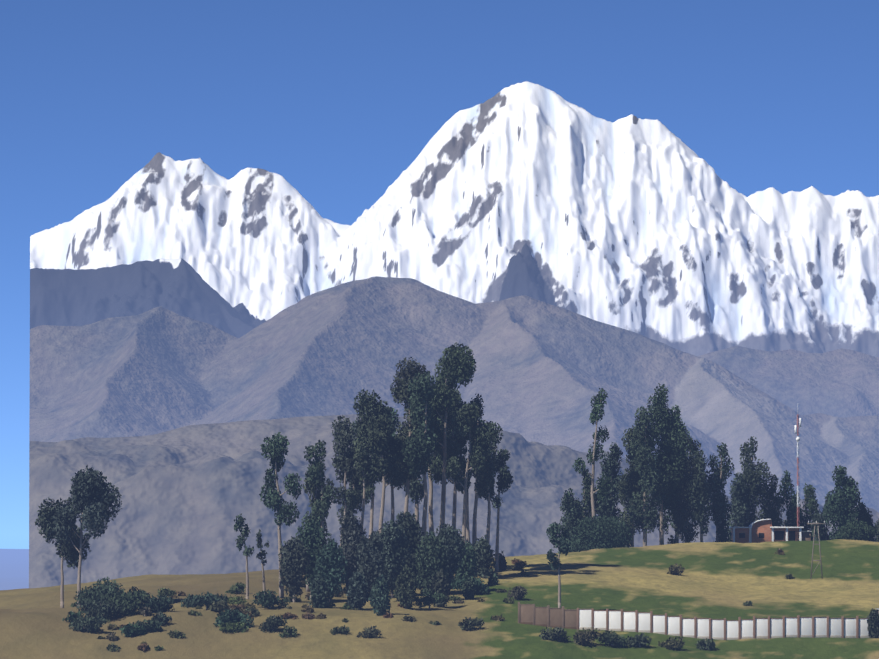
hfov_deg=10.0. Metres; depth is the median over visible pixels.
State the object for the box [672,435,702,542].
crest tree
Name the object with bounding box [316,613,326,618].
scrub
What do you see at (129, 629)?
dark shrub
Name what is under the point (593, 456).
crest tree
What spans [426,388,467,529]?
eucalyptus
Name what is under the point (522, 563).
scrub
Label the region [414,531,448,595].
young eucalyptus
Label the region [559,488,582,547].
crest tree
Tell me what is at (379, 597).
young eucalyptus
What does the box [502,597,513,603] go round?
scrub
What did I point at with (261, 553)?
eucalyptus
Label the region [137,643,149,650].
scrub
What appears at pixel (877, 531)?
crest tree
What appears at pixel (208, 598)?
dark shrub
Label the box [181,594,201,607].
dark shrub
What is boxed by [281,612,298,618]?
scrub
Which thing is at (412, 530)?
young eucalyptus
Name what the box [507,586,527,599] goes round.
shrub
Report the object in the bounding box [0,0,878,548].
sky
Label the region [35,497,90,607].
edge tree
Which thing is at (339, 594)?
scrub
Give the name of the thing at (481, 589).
dark shrub
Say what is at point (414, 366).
eucalyptus
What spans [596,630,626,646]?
shrub
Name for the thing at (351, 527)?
young eucalyptus
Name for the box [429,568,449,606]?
young eucalyptus
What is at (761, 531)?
house
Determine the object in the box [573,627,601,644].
shrub
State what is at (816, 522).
power pole
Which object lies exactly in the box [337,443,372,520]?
eucalyptus
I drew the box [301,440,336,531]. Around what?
eucalyptus
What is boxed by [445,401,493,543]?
eucalyptus
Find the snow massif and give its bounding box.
[30,81,878,356]
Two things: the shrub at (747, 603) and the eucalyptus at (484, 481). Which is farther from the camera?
the eucalyptus at (484, 481)
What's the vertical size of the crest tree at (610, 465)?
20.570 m
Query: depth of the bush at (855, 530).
701.82 m
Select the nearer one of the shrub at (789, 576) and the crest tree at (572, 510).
the shrub at (789, 576)
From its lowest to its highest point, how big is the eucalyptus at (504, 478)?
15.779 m
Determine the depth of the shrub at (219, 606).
543.31 m
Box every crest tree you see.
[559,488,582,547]
[572,388,613,517]
[576,473,600,529]
[595,442,628,547]
[616,425,647,547]
[627,406,669,545]
[646,383,693,544]
[654,405,690,543]
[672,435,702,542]
[686,450,711,541]
[705,442,734,541]
[726,472,750,540]
[739,436,770,524]
[759,474,782,526]
[775,470,802,526]
[791,483,819,540]
[811,493,833,540]
[823,465,861,539]
[858,502,876,541]
[874,519,878,541]
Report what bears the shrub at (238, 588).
on the terrain ground
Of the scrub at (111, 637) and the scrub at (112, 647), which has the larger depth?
the scrub at (111, 637)
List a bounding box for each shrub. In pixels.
[62,610,83,622]
[68,615,106,631]
[76,598,125,618]
[105,590,152,616]
[119,622,146,636]
[127,586,145,595]
[134,619,157,631]
[138,607,154,615]
[140,595,174,612]
[145,619,162,631]
[151,612,171,623]
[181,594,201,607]
[193,591,218,609]
[208,600,229,611]
[213,608,253,627]
[214,593,227,601]
[228,582,245,593]
[253,589,289,607]
[258,615,287,632]
[278,625,297,637]
[357,625,382,637]
[412,591,446,608]
[450,575,489,594]
[458,617,484,630]
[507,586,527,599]
[539,626,570,641]
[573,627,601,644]
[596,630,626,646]
[625,633,651,647]
[658,636,685,650]
[695,638,715,649]
[743,601,752,605]
[784,573,794,578]
[867,608,878,637]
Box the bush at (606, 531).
[568,514,631,551]
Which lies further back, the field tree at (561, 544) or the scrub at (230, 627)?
the field tree at (561, 544)
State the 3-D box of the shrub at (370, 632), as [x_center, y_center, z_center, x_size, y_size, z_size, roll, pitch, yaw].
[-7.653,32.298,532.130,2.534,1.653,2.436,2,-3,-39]
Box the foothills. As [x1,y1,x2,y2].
[29,276,878,587]
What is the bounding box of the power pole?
[807,521,825,578]
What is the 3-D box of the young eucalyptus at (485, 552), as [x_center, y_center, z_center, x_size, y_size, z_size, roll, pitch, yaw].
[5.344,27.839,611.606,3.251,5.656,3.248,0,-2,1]
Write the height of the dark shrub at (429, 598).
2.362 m
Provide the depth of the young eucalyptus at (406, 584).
558.84 m
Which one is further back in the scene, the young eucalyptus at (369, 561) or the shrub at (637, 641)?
the young eucalyptus at (369, 561)
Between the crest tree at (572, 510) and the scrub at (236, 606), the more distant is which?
the crest tree at (572, 510)
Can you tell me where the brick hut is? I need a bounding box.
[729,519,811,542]
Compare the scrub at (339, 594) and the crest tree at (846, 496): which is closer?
the scrub at (339, 594)
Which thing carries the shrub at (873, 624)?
on the terrain ground
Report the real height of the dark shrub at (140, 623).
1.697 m
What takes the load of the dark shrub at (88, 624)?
on the terrain ground
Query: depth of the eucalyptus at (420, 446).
609.17 m
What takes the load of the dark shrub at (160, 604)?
on the terrain ground
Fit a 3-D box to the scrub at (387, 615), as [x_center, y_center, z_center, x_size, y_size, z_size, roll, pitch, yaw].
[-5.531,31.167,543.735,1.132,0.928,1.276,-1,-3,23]
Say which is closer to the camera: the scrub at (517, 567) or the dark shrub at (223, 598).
the dark shrub at (223, 598)
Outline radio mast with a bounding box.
[795,414,800,526]
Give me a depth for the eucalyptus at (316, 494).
604.98 m
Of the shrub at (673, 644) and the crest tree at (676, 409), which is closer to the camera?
the shrub at (673, 644)
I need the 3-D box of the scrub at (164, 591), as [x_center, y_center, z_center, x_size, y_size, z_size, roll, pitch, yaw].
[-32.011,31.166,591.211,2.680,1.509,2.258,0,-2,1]
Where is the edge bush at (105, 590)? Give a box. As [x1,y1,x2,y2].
[74,577,125,607]
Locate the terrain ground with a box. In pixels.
[0,539,878,658]
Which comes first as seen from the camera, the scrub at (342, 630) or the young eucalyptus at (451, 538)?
the scrub at (342, 630)
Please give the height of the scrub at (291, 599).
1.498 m
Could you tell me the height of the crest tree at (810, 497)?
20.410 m
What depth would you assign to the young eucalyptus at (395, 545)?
583.60 m
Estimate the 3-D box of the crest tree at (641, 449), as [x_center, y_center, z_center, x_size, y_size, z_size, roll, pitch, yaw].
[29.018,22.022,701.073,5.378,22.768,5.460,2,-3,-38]
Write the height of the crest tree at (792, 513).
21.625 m
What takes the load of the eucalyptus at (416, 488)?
on the terrain ground
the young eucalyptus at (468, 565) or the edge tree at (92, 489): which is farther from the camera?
the young eucalyptus at (468, 565)
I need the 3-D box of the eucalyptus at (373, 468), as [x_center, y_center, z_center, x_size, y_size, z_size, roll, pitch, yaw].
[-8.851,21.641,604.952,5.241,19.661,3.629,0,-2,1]
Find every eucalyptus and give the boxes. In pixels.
[234,513,254,598]
[256,529,268,593]
[259,432,301,598]
[278,536,310,602]
[295,520,333,599]
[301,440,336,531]
[302,461,328,591]
[308,574,329,607]
[314,541,347,601]
[323,415,367,583]
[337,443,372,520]
[339,511,366,589]
[345,427,386,537]
[346,572,369,609]
[351,416,384,537]
[353,389,405,532]
[355,531,386,599]
[368,574,390,615]
[377,519,410,597]
[381,377,425,513]
[385,406,406,519]
[393,357,452,532]
[394,564,417,608]
[395,511,423,587]
[401,371,437,540]
[403,420,442,520]
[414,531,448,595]
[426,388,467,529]
[427,342,475,532]
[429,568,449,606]
[435,522,465,593]
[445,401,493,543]
[455,540,477,583]
[457,418,483,542]
[459,394,497,570]
[462,576,475,598]
[468,421,502,543]
[472,535,495,577]
[486,449,513,571]
[487,568,498,585]
[494,551,507,570]
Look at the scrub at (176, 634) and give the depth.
530.03 m
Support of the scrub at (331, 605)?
on the terrain ground
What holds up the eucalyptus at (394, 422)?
on the terrain ground
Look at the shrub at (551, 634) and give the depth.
535.46 m
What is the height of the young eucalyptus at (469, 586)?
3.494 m
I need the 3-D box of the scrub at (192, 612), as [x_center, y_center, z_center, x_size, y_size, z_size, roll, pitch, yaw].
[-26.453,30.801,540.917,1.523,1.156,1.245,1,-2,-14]
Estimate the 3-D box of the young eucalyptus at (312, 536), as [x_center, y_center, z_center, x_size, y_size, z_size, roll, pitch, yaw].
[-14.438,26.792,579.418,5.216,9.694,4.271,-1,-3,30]
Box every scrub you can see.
[101,614,110,622]
[104,632,119,640]
[106,643,120,651]
[107,624,119,630]
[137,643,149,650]
[154,645,163,650]
[157,587,175,595]
[167,629,185,637]
[174,591,185,595]
[188,610,201,615]
[218,621,248,632]
[227,595,246,603]
[228,604,245,608]
[231,607,253,617]
[239,602,255,608]
[245,608,259,616]
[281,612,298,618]
[284,596,301,601]
[301,612,314,618]
[303,606,314,612]
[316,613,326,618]
[325,602,335,607]
[330,625,349,634]
[334,589,344,596]
[340,603,351,609]
[383,613,393,617]
[401,615,416,621]
[429,621,441,624]
[447,595,460,600]
[452,600,463,603]
[490,614,504,620]
[495,589,506,592]
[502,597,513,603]
[512,565,523,569]
[514,560,526,565]
[520,570,528,575]
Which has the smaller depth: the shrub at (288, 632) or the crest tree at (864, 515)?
the shrub at (288, 632)
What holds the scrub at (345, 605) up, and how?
on the terrain ground
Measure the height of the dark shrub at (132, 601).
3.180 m
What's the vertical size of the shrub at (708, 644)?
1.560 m
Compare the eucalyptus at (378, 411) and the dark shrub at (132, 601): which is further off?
the eucalyptus at (378, 411)
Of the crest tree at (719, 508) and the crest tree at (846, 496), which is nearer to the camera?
the crest tree at (719, 508)
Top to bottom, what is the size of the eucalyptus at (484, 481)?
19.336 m
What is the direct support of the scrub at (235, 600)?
on the terrain ground
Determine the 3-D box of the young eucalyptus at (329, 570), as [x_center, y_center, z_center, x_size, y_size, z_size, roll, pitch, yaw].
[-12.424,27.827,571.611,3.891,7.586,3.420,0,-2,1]
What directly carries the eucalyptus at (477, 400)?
on the terrain ground
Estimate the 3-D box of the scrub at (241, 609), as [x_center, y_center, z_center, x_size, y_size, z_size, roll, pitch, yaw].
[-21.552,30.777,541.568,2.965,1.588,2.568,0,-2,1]
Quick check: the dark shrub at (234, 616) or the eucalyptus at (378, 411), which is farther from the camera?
the eucalyptus at (378, 411)
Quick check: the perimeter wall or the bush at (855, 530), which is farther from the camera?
the bush at (855, 530)
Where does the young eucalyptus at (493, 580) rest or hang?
on the terrain ground
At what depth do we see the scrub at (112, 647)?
524.41 m
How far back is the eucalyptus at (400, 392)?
616.12 m
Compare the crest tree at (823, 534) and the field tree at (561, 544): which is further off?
the crest tree at (823, 534)
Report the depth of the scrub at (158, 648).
524.53 m
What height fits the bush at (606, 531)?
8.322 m
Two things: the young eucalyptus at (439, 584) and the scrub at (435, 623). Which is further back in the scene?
the young eucalyptus at (439, 584)
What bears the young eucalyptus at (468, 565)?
on the terrain ground
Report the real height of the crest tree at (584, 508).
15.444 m
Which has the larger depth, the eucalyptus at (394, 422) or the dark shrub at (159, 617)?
the eucalyptus at (394, 422)
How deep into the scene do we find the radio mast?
723.12 m
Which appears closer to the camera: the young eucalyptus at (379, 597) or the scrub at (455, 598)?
the young eucalyptus at (379, 597)
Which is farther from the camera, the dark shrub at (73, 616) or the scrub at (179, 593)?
the scrub at (179, 593)
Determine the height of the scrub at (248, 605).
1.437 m
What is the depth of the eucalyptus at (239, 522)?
584.49 m
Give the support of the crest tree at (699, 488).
on the terrain ground
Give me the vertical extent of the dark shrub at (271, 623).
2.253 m
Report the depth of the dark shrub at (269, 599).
549.15 m
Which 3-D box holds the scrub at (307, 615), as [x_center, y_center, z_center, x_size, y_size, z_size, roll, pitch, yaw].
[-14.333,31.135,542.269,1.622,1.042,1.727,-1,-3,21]
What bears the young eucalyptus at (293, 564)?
on the terrain ground
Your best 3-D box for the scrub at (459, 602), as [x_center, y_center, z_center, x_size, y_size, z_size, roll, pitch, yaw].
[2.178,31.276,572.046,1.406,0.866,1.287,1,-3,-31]
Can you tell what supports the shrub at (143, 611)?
on the terrain ground
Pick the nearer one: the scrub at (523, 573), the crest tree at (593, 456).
the scrub at (523, 573)
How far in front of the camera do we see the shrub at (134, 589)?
575.61 m
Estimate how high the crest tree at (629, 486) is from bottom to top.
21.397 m
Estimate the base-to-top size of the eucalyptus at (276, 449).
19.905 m
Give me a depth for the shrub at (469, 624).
541.10 m
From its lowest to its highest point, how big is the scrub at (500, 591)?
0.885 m
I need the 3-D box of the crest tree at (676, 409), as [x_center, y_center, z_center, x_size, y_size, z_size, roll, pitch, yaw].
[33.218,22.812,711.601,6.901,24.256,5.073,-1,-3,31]
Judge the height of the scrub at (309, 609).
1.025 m
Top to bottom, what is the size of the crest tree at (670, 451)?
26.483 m
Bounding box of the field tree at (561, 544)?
[546,521,571,607]
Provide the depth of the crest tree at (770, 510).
736.42 m
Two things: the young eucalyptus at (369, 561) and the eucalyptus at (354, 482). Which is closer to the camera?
the young eucalyptus at (369, 561)
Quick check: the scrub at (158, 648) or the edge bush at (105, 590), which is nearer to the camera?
the scrub at (158, 648)
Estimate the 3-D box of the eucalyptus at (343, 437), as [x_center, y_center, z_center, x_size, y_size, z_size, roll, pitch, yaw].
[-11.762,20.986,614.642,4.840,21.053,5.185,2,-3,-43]
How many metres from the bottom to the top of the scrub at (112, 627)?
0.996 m
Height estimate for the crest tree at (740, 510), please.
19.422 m
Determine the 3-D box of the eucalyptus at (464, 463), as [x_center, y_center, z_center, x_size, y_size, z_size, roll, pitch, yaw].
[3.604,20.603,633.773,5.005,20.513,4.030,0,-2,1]
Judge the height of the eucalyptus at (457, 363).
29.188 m
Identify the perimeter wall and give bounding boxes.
[518,602,868,639]
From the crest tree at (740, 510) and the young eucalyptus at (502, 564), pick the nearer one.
the young eucalyptus at (502, 564)
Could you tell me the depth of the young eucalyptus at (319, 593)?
555.12 m
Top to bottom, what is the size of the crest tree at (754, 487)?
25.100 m
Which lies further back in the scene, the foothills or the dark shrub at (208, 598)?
the foothills
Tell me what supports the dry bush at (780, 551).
on the terrain ground
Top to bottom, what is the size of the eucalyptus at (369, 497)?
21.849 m
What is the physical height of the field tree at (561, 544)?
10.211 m
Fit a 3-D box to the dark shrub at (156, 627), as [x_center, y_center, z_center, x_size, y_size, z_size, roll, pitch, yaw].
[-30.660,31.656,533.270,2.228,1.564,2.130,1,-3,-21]
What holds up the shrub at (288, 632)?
on the terrain ground
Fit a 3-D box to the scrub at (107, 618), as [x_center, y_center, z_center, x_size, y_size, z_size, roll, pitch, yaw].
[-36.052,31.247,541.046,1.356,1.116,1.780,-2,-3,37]
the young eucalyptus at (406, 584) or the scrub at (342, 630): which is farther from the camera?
the young eucalyptus at (406, 584)
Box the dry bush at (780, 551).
[774,548,784,554]
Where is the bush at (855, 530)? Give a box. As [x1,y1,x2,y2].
[835,518,876,540]
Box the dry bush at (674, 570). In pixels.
[667,563,684,574]
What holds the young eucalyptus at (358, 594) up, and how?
on the terrain ground
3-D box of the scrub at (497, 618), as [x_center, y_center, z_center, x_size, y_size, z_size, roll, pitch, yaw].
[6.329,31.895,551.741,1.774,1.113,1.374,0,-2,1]
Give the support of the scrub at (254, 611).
on the terrain ground
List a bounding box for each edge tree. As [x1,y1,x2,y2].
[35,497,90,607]
[52,465,121,607]
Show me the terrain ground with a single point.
(719, 580)
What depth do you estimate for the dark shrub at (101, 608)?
540.96 m
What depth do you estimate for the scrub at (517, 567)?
627.26 m
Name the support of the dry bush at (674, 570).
on the terrain ground
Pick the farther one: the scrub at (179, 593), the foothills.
the foothills
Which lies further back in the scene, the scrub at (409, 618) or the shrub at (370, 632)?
the scrub at (409, 618)

